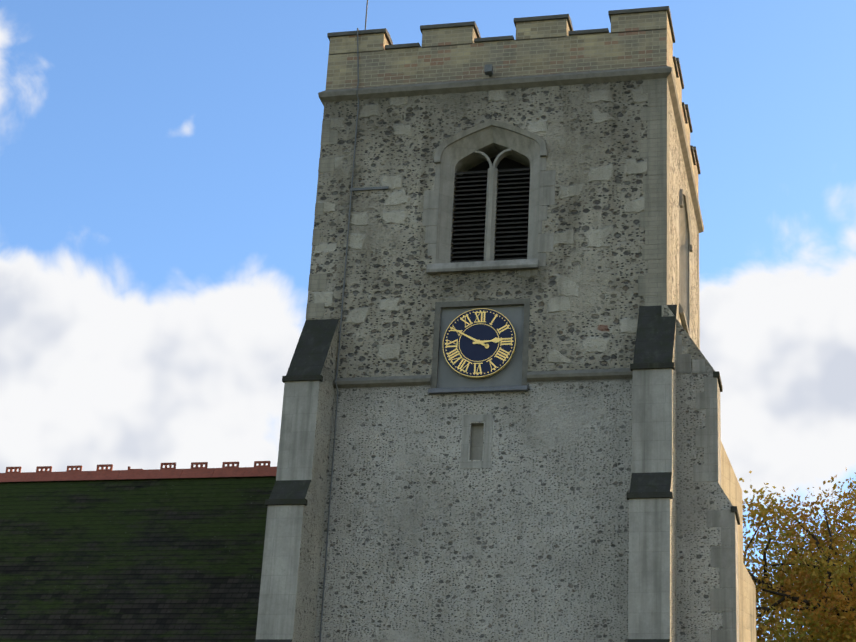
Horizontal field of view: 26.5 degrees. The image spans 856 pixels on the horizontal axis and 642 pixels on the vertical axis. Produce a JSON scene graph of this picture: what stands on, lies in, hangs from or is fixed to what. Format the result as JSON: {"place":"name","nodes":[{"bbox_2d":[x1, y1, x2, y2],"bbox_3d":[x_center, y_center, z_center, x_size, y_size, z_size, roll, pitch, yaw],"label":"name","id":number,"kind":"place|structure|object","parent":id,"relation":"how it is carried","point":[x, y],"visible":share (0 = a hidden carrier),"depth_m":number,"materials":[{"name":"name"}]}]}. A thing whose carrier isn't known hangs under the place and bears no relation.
{"place":"outdoors","nodes":[
{"label":"outdoors","id":0,"kind":"place"},
{"bbox_2d":[0,0,855,639],"label":"sky","id":1,"kind":"structure","parent":0,"point":[159,159],"materials":[{"name":"blue"}]},
{"label":"terrain","id":2,"kind":"structure","parent":0,"visible":0},
{"bbox_2d":[0,461,276,641],"bbox_3d":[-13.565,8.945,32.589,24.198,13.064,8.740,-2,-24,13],"label":"roof","id":3,"kind":"structure","parent":2,"relation":"on","point":[161,554],"depth_m":30.90,"materials":[{"name":"tile"}]},
{"bbox_2d":[255,0,756,641],"bbox_3d":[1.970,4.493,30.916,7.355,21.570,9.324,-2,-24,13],"label":"church tower","id":4,"kind":"structure","parent":2,"relation":"on","point":[501,402],"depth_m":29.19,"materials":[{"name":"stone"}]},
{"bbox_2d":[739,469,855,641],"bbox_3d":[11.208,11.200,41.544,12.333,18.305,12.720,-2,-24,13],"label":"beech tree","id":5,"kind":"object","parent":2,"relation":"on","point":[819,593],"visible":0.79,"depth_m":41.82,"materials":[{"name":"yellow plant"}]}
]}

